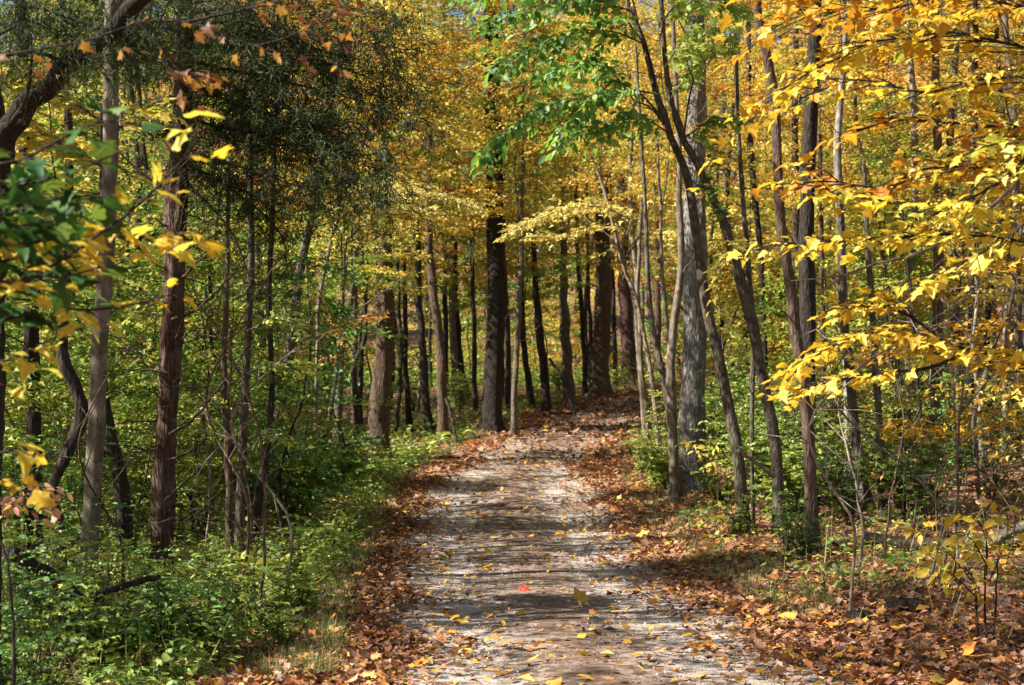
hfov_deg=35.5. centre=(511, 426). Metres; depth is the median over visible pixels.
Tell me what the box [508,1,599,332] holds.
woodland tree
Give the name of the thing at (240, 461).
dead sapling
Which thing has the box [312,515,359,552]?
shrub
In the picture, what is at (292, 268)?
woodland tree
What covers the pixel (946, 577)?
sapling
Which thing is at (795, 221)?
thin brown tree
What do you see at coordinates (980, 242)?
woodland tree
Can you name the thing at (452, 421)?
leaning branch
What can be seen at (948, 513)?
dead sapling
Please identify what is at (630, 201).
pale sapling
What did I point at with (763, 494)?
shrub
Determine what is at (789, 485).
shrub
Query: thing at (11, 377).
understorey tree
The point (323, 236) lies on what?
woodland tree
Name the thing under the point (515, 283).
woodland tree
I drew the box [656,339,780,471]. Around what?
shrub
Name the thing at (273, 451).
dead sapling
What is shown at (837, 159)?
white stem tree
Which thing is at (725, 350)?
understorey tree
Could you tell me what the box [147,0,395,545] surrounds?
slim brown tree
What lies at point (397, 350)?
woodland tree
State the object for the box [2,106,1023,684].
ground
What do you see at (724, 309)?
understorey tree
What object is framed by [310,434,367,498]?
shrub
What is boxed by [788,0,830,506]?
dark vine tree
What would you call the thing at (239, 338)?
understorey tree
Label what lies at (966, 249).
woodland tree
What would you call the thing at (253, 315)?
understorey tree
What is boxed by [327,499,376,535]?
shrub
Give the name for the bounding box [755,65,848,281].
woodland tree
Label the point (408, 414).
slim dark tree
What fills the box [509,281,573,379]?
understorey tree
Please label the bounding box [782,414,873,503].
shrub
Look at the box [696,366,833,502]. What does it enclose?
shrub
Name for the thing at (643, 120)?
woodland tree
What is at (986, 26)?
woodland tree
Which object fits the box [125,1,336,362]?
woodland tree
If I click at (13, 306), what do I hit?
understorey tree
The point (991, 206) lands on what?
grey limbed tree
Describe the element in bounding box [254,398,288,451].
shrub
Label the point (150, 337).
understorey tree
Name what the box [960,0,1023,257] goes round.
woodland tree
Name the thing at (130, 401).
understorey tree
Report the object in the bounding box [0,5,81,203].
woodland tree
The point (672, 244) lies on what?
woodland tree
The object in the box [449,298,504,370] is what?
understorey tree
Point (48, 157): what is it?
understorey tree
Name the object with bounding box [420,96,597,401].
woodland tree
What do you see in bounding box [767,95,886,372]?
woodland tree
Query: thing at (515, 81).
woodland tree
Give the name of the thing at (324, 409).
shrub
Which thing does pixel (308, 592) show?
shrub
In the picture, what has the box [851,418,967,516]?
shrub
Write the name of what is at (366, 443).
shrub
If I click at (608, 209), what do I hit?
leaning sapling
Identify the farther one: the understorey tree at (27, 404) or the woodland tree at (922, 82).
the woodland tree at (922, 82)
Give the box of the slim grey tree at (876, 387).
[858,160,923,516]
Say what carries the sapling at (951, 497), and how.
on the ground at (412, 338)
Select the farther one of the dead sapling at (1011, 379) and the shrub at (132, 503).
the dead sapling at (1011, 379)
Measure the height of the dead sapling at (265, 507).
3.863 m
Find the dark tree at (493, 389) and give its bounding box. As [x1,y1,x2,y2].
[391,0,578,433]
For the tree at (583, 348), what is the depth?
53.93 m
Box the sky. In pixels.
[0,0,947,106]
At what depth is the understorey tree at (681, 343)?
82.92 m
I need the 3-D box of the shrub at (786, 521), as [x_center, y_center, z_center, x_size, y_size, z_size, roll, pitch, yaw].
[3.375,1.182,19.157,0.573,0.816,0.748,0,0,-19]
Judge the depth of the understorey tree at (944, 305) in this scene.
43.84 m
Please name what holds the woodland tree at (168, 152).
on the ground at (412, 338)
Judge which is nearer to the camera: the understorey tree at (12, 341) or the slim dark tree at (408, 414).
the understorey tree at (12, 341)
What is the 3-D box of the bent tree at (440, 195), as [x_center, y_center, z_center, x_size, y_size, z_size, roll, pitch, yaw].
[-2.495,-2.840,27.275,2.877,7.903,8.563,0,0,-13]
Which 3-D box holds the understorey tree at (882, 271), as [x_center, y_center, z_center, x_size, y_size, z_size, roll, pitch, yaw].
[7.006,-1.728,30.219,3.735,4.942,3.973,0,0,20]
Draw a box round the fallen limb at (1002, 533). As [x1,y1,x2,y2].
[982,513,1023,548]
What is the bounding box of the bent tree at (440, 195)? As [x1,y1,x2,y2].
[275,67,488,443]
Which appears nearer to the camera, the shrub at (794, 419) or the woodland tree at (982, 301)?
the shrub at (794, 419)
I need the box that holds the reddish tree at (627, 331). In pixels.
[556,9,714,386]
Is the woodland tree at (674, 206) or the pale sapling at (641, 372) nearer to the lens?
the pale sapling at (641, 372)
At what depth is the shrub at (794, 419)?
23.91 m
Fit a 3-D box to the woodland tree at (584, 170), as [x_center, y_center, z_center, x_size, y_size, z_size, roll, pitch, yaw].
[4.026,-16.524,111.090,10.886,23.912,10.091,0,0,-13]
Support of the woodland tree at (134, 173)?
on the ground at (412, 338)
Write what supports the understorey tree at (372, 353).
on the ground at (412, 338)
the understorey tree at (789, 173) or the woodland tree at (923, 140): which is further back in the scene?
the woodland tree at (923, 140)
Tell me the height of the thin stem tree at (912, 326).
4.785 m
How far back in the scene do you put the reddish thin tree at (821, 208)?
28.97 m
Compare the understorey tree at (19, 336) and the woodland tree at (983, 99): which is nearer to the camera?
the understorey tree at (19, 336)
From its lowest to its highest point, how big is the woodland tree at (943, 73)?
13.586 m
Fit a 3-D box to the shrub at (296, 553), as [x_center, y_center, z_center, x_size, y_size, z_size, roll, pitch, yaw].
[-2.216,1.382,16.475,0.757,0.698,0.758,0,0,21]
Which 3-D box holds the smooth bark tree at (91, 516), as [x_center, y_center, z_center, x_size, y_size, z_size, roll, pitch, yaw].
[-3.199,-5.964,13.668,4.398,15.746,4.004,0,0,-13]
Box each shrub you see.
[0,573,103,684]
[1,409,85,552]
[1,497,126,684]
[1,533,111,672]
[1,584,119,684]
[2,509,104,617]
[2,525,122,662]
[3,573,186,670]
[12,386,119,509]
[16,424,147,580]
[59,529,176,635]
[80,438,187,546]
[103,531,186,613]
[121,543,231,659]
[133,392,220,504]
[142,410,251,541]
[143,553,216,622]
[144,579,238,658]
[171,536,238,603]
[196,531,268,582]
[199,553,308,622]
[201,408,298,530]
[212,389,267,489]
[233,443,336,527]
[236,593,324,653]
[249,404,319,492]
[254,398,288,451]
[254,526,322,583]
[264,567,341,614]
[266,517,344,559]
[282,448,347,515]
[299,385,348,434]
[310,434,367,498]
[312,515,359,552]
[318,427,385,479]
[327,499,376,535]
[331,433,383,485]
[345,433,363,454]
[363,381,403,419]
[393,356,435,410]
[446,359,483,417]
[447,371,477,408]
[548,362,574,391]
[610,352,635,387]
[619,389,708,486]
[619,436,678,485]
[625,436,680,489]
[628,423,666,473]
[643,373,716,454]
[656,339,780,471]
[690,366,801,508]
[691,462,734,501]
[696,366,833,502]
[705,343,793,463]
[705,380,745,467]
[708,331,831,436]
[709,396,824,511]
[714,491,773,537]
[717,379,792,495]
[720,371,835,495]
[738,437,827,524]
[744,401,848,519]
[747,353,869,469]
[769,491,826,556]
[770,518,827,558]
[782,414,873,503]
[793,406,843,483]
[794,426,883,524]
[816,327,888,432]
[840,378,914,474]
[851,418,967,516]
[866,385,905,435]
[878,365,919,407]
[883,437,983,520]
[885,385,925,450]
[892,349,952,428]
[926,376,1023,483]
[946,415,1023,499]
[981,363,1023,458]
[982,335,999,382]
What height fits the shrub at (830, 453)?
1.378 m
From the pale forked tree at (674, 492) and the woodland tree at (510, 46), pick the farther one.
the woodland tree at (510, 46)
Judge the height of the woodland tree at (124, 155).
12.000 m
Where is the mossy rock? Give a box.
[884,598,919,615]
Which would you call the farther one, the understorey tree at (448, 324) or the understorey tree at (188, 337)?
the understorey tree at (448, 324)
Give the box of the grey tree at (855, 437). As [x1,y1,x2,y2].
[759,148,875,511]
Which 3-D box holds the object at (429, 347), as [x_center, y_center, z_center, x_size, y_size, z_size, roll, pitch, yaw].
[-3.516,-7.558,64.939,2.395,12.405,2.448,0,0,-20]
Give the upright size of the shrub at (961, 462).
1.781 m
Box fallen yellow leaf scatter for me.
[164,419,1023,684]
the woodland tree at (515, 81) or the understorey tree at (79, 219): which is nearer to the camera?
the understorey tree at (79, 219)
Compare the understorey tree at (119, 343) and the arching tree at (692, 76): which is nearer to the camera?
the arching tree at (692, 76)
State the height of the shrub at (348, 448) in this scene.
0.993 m
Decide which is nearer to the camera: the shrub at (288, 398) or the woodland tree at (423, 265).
the shrub at (288, 398)
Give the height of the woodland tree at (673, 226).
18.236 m
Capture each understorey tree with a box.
[1,321,86,507]
[2,67,241,520]
[2,160,118,548]
[2,244,147,499]
[2,321,153,541]
[3,269,84,486]
[3,323,88,487]
[4,150,73,430]
[4,263,186,496]
[5,92,239,482]
[5,218,206,445]
[5,284,151,523]
[6,335,132,434]
[7,179,189,429]
[7,261,63,426]
[7,270,42,438]
[8,266,113,425]
[9,118,197,444]
[53,193,324,518]
[54,187,283,501]
[64,89,371,530]
[77,367,223,547]
[111,305,204,489]
[117,244,302,541]
[128,164,324,479]
[137,200,313,486]
[179,280,284,427]
[180,252,407,537]
[182,234,330,420]
[185,235,287,426]
[194,229,320,384]
[201,213,326,390]
[217,291,364,466]
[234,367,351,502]
[246,232,370,437]
[254,266,317,358]
[274,283,393,486]
[299,217,436,428]
[313,305,351,368]
[346,295,396,368]
[395,262,467,371]
[422,280,471,360]
[426,223,539,361]
[426,270,487,388]
[433,314,471,369]
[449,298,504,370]
[481,203,593,382]
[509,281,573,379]
[510,261,575,366]
[510,282,576,359]
[512,266,576,378]
[528,298,588,370]
[547,250,632,359]
[552,269,620,370]
[595,242,680,356]
[615,209,682,368]
[645,217,720,357]
[654,144,816,407]
[661,230,835,406]
[669,260,728,373]
[681,256,768,359]
[705,250,902,446]
[706,131,876,390]
[706,289,738,378]
[707,204,884,408]
[707,262,778,362]
[718,133,879,410]
[725,272,818,385]
[730,94,929,394]
[779,204,982,455]
[786,187,902,405]
[810,38,1023,524]
[814,87,1023,421]
[815,219,894,347]
[817,211,948,397]
[831,183,991,365]
[853,139,1023,402]
[854,245,966,382]
[865,138,1022,397]
[974,213,1023,392]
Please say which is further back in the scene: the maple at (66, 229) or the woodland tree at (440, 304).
the woodland tree at (440, 304)
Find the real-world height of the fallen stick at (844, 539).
0.250 m
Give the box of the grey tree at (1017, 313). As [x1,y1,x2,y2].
[923,8,1023,451]
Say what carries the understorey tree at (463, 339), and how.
on the ground at (412, 338)
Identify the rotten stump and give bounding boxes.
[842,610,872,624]
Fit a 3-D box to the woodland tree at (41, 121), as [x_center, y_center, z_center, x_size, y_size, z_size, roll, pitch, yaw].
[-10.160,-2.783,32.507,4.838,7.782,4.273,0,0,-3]
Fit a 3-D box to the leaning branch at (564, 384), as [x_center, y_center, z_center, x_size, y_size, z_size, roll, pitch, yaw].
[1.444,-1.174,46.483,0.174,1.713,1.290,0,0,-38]
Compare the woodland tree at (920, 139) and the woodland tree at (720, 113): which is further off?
the woodland tree at (920, 139)
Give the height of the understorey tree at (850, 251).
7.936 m
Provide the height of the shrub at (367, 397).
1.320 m
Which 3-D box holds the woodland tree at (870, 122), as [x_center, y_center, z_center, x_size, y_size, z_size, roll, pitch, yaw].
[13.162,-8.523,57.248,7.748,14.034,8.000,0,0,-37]
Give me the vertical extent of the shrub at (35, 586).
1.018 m
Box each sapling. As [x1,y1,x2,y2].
[0,483,76,684]
[2,406,101,618]
[4,313,217,629]
[4,332,52,508]
[54,381,149,535]
[128,388,150,521]
[138,242,330,588]
[143,275,294,582]
[147,271,231,548]
[163,410,279,583]
[170,270,419,615]
[171,177,318,633]
[230,0,465,460]
[253,387,295,527]
[270,383,322,540]
[294,401,325,473]
[493,0,679,449]
[523,0,734,459]
[572,0,746,437]
[630,42,683,500]
[634,69,656,460]
[674,438,730,508]
[735,285,982,610]
[767,252,973,584]
[772,294,891,585]
[793,558,849,589]
[866,287,928,559]
[866,345,939,474]
[873,449,1005,574]
[886,301,968,483]
[896,274,1023,586]
[903,378,968,565]
[904,499,1023,644]
[916,66,1023,467]
[932,363,981,490]
[968,384,1023,533]
[971,421,1023,558]
[983,286,1023,453]
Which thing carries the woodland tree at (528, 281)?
on the ground at (412, 338)
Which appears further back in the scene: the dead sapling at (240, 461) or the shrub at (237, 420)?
the shrub at (237, 420)
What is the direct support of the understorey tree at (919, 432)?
on the ground at (412, 338)
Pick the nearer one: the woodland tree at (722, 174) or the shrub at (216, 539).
the shrub at (216, 539)
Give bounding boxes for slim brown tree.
[137,160,317,563]
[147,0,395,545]
[179,1,327,569]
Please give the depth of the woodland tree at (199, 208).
54.53 m
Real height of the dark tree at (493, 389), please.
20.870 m
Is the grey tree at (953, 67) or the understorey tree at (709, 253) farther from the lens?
the understorey tree at (709, 253)
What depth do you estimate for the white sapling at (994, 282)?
26.97 m
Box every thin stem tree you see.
[668,1,795,527]
[831,180,969,492]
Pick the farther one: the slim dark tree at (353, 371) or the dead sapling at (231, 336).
the slim dark tree at (353, 371)
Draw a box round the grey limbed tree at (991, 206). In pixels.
[791,183,1020,346]
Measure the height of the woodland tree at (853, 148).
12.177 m
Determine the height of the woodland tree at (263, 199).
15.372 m
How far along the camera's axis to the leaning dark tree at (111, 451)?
17.93 m
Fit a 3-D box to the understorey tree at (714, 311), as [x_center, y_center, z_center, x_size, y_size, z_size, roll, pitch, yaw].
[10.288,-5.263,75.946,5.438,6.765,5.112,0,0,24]
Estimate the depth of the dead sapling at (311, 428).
26.02 m
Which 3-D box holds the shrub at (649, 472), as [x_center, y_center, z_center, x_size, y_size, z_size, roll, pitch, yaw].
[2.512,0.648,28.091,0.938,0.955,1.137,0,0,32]
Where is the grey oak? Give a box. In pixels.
[650,0,751,495]
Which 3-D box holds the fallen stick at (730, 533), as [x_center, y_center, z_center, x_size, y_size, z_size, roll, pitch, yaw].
[2.880,1.366,20.995,0.117,0.226,1.224,0,0,34]
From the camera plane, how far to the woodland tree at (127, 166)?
39.42 m
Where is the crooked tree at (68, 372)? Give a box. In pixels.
[19,0,117,578]
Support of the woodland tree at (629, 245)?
on the ground at (412, 338)
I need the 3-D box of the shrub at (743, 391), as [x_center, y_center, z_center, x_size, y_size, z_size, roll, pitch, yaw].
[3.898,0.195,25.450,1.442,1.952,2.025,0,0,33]
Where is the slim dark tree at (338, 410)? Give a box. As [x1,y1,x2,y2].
[257,0,472,469]
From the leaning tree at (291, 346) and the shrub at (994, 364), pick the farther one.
the shrub at (994, 364)
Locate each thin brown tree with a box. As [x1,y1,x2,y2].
[682,0,903,458]
[799,0,960,444]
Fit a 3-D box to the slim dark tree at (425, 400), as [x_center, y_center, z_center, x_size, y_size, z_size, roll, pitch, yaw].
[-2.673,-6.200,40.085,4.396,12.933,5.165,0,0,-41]
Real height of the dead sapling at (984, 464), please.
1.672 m
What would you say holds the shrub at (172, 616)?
on the ground at (412, 338)
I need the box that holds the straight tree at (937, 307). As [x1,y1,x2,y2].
[824,0,1023,468]
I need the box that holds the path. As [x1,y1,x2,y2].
[346,386,866,684]
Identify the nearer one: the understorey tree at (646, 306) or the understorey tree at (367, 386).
the understorey tree at (367, 386)
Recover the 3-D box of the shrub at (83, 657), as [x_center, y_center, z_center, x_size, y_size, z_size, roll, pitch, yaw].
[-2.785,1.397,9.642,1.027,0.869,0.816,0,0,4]
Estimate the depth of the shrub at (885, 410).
32.67 m
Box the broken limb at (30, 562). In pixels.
[2,532,93,609]
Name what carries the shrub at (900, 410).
on the ground at (412, 338)
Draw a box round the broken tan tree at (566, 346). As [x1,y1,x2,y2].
[503,13,639,403]
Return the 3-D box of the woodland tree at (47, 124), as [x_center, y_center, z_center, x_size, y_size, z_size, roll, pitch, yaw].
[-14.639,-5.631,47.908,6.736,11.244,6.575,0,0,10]
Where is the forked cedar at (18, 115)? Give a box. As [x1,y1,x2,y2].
[0,0,265,684]
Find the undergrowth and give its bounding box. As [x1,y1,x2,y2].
[1,363,1023,684]
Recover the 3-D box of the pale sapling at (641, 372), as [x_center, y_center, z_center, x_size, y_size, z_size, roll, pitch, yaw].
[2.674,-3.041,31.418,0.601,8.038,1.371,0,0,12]
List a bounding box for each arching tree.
[446,0,752,532]
[576,0,786,534]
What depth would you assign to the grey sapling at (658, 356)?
25.37 m
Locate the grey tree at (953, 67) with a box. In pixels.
[859,1,1023,446]
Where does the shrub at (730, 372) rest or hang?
on the ground at (412, 338)
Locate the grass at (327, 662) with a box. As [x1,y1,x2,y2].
[1,426,1023,684]
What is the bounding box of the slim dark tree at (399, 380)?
[347,17,474,435]
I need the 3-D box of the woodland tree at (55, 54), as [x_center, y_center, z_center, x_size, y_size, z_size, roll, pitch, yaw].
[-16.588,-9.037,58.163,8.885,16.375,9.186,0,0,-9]
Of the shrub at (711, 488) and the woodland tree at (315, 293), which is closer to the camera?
the shrub at (711, 488)
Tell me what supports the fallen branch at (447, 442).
on the ground at (412, 338)
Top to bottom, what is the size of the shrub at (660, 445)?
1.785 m
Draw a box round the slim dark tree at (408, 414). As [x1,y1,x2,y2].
[315,26,507,431]
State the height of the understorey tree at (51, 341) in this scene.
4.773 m
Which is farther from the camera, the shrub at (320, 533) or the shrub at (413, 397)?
the shrub at (413, 397)
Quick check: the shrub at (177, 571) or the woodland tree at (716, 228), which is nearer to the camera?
the shrub at (177, 571)
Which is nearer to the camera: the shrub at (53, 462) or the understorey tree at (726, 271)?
the shrub at (53, 462)
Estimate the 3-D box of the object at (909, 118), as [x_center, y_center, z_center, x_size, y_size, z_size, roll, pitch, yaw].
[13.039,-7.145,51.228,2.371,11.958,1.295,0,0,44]
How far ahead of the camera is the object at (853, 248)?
55.69 m
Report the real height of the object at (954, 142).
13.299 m
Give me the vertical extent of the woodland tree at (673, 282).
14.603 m
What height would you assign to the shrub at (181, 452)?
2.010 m
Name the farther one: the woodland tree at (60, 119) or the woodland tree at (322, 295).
the woodland tree at (322, 295)
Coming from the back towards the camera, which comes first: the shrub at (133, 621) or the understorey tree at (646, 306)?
the understorey tree at (646, 306)
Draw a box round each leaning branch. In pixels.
[444,398,458,444]
[548,357,576,414]
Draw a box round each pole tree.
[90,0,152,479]
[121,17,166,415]
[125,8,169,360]
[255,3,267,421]
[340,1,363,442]
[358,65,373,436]
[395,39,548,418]
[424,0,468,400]
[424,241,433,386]
[435,0,628,435]
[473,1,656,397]
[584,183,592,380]
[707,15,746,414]
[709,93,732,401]
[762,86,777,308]
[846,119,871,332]
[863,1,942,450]
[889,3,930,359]
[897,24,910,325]
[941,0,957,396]
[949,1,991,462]
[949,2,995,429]
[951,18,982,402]
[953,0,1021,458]
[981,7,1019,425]
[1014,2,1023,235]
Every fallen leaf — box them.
[519,585,529,590]
[589,609,596,613]
[622,638,631,644]
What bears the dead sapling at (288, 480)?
on the ground at (412, 338)
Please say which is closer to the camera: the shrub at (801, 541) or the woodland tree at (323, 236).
the shrub at (801, 541)
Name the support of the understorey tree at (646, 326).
on the ground at (412, 338)
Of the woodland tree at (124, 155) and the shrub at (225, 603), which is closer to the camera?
the shrub at (225, 603)
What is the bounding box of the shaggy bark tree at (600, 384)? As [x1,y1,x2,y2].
[508,7,683,397]
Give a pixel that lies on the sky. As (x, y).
(1, 1)
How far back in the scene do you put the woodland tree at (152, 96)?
42.14 m
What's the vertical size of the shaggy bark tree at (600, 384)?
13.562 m
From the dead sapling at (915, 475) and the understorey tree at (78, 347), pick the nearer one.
the dead sapling at (915, 475)
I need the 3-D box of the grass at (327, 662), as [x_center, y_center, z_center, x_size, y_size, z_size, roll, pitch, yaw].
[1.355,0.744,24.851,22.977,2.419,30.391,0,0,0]
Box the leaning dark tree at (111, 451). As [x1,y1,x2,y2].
[12,106,197,577]
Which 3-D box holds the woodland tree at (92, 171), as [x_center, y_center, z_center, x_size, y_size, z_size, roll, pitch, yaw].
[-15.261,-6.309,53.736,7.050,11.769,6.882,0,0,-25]
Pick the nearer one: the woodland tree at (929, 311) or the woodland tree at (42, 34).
the woodland tree at (929, 311)
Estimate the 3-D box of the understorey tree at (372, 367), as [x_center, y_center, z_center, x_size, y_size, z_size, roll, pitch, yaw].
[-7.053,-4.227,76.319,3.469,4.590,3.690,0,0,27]
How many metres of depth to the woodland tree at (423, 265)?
47.25 m
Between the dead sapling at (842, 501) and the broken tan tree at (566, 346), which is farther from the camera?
the broken tan tree at (566, 346)
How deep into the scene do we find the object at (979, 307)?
38.81 m
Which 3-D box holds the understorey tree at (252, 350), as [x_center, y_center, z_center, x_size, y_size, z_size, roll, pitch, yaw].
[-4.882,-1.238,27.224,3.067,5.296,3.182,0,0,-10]
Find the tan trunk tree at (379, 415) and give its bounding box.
[275,0,500,463]
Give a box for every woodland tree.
[0,0,166,383]
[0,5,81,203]
[1,0,264,286]
[1,3,96,201]
[4,56,90,194]
[5,74,158,330]
[5,96,116,425]
[6,73,159,296]
[28,0,133,204]
[37,103,144,295]
[39,52,162,323]
[47,12,231,358]
[58,121,159,298]
[77,59,295,389]
[79,66,161,275]
[86,10,160,361]
[102,0,219,165]
[102,33,314,393]
[119,39,242,327]
[123,91,229,278]
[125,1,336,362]
[145,118,274,378]
[152,1,463,426]
[188,0,364,357]
[224,0,434,406]
[261,1,477,389]
[268,193,359,360]
[282,94,394,389]
[291,54,484,409]
[305,0,590,410]
[310,12,445,278]
[315,66,479,392]
[327,96,509,413]
[392,0,472,326]
[398,18,485,349]
[409,148,548,322]
[420,54,585,396]
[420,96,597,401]
[438,1,483,330]
[439,132,516,365]
[442,53,612,327]
[458,2,578,339]
[458,25,561,245]
[506,27,626,296]
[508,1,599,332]
[510,42,678,387]
[510,118,590,368]
[524,98,650,371]
[543,36,718,374]
[544,164,611,363]
[551,56,672,368]
[560,0,707,298]
[570,43,671,249]
[582,0,904,396]
[582,15,682,364]
[585,0,732,382]
[616,9,832,382]
[622,15,758,244]
[636,90,747,298]
[638,0,804,376]
[639,21,714,317]
[642,0,917,396]
[645,132,713,368]
[650,73,769,363]
[653,1,828,377]
[706,3,879,344]
[706,76,818,344]
[707,1,842,202]
[707,45,789,320]
[713,57,849,378]
[738,0,1004,411]
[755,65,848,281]
[760,35,949,367]
[762,23,808,175]
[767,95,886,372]
[786,0,993,396]
[798,52,977,324]
[801,5,1023,399]
[803,1,967,361]
[818,1,950,325]
[818,59,1022,334]
[828,2,1022,339]
[855,1,1023,382]
[868,0,1023,302]
[884,12,993,326]
[918,1,1023,272]
[918,67,1019,336]
[922,8,1023,222]
[923,99,1023,381]
[927,65,1023,368]
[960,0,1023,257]
[985,78,1023,342]
[993,37,1017,336]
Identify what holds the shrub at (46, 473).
on the ground at (412, 338)
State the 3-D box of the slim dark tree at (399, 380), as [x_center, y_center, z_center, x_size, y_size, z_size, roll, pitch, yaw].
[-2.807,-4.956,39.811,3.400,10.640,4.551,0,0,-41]
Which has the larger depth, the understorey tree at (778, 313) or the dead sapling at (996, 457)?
the understorey tree at (778, 313)
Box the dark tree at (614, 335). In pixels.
[555,108,675,384]
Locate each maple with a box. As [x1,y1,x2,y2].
[0,0,364,511]
[686,0,1023,410]
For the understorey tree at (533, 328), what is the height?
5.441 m
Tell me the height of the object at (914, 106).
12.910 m
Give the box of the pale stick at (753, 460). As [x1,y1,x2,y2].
[737,449,774,477]
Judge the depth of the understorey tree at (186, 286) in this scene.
21.15 m
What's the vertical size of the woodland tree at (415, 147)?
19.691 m
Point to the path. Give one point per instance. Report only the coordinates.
(599, 669)
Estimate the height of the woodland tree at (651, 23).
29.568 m
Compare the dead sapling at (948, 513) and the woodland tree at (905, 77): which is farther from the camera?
the woodland tree at (905, 77)
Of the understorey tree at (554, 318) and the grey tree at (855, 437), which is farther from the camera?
the understorey tree at (554, 318)
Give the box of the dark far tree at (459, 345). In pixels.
[393,71,520,401]
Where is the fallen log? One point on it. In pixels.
(875, 536)
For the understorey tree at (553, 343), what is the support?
on the ground at (412, 338)
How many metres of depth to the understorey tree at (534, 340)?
81.66 m
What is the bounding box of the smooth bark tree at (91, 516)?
[0,0,199,630]
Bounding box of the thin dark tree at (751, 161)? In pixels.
[665,1,833,379]
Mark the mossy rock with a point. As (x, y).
(910, 603)
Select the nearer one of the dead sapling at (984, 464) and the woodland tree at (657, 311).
the dead sapling at (984, 464)
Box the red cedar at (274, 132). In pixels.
[0,0,493,575]
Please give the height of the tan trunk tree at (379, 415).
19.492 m
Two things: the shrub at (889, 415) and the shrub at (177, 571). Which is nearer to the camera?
the shrub at (177, 571)
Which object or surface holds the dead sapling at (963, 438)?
on the ground at (412, 338)
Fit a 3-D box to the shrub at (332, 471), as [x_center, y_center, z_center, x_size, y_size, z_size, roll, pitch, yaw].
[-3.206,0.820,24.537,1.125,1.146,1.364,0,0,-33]
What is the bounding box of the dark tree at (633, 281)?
[630,182,645,381]
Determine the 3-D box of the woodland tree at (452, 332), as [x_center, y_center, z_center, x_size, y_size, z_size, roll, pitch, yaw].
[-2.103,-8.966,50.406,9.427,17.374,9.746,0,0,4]
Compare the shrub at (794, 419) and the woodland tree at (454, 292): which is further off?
the woodland tree at (454, 292)
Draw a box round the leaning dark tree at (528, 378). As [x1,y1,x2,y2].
[451,129,582,407]
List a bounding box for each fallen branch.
[409,436,479,446]
[548,410,575,414]
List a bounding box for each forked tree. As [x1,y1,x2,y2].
[463,59,629,412]
[666,1,712,504]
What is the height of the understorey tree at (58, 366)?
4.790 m
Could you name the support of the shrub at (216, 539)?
on the ground at (412, 338)
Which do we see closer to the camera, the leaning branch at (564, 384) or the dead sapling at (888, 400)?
the dead sapling at (888, 400)
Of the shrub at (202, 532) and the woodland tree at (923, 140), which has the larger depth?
the woodland tree at (923, 140)
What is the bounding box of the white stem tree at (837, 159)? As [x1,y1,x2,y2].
[740,0,953,486]
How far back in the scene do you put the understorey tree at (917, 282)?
42.35 m
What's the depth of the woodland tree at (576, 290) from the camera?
97.99 m
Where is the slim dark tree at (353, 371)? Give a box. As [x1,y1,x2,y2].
[265,0,478,448]
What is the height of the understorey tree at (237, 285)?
5.270 m
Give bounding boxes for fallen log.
[862,503,1023,553]
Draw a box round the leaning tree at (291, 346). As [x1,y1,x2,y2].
[231,0,495,514]
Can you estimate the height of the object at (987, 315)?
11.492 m
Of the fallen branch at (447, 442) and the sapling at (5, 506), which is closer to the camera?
the sapling at (5, 506)
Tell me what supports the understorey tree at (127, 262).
on the ground at (412, 338)
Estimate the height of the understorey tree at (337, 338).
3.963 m
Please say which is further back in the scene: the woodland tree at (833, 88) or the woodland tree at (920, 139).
the woodland tree at (920, 139)
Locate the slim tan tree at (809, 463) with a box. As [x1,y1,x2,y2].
[703,0,822,555]
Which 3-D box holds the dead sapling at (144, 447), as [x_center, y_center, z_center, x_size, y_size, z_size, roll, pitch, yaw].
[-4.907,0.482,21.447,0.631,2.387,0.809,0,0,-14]
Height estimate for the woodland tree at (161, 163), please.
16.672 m
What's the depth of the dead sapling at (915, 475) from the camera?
15.19 m
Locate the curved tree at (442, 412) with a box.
[334,0,523,441]
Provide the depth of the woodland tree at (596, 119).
88.02 m
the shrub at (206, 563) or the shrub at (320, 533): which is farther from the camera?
the shrub at (320, 533)
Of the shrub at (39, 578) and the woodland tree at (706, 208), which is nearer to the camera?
the shrub at (39, 578)
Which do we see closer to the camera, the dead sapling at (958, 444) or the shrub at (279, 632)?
the shrub at (279, 632)
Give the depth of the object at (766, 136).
52.46 m
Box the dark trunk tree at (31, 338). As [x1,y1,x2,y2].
[5,0,43,556]
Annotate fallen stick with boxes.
[712,523,752,540]
[822,529,860,548]
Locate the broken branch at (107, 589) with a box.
[90,559,160,608]
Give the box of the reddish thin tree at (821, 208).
[742,0,911,455]
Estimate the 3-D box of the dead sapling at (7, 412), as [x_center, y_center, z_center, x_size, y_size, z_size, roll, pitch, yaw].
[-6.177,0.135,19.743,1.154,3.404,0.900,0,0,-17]
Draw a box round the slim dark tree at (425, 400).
[334,0,519,432]
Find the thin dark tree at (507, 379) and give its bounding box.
[440,65,574,413]

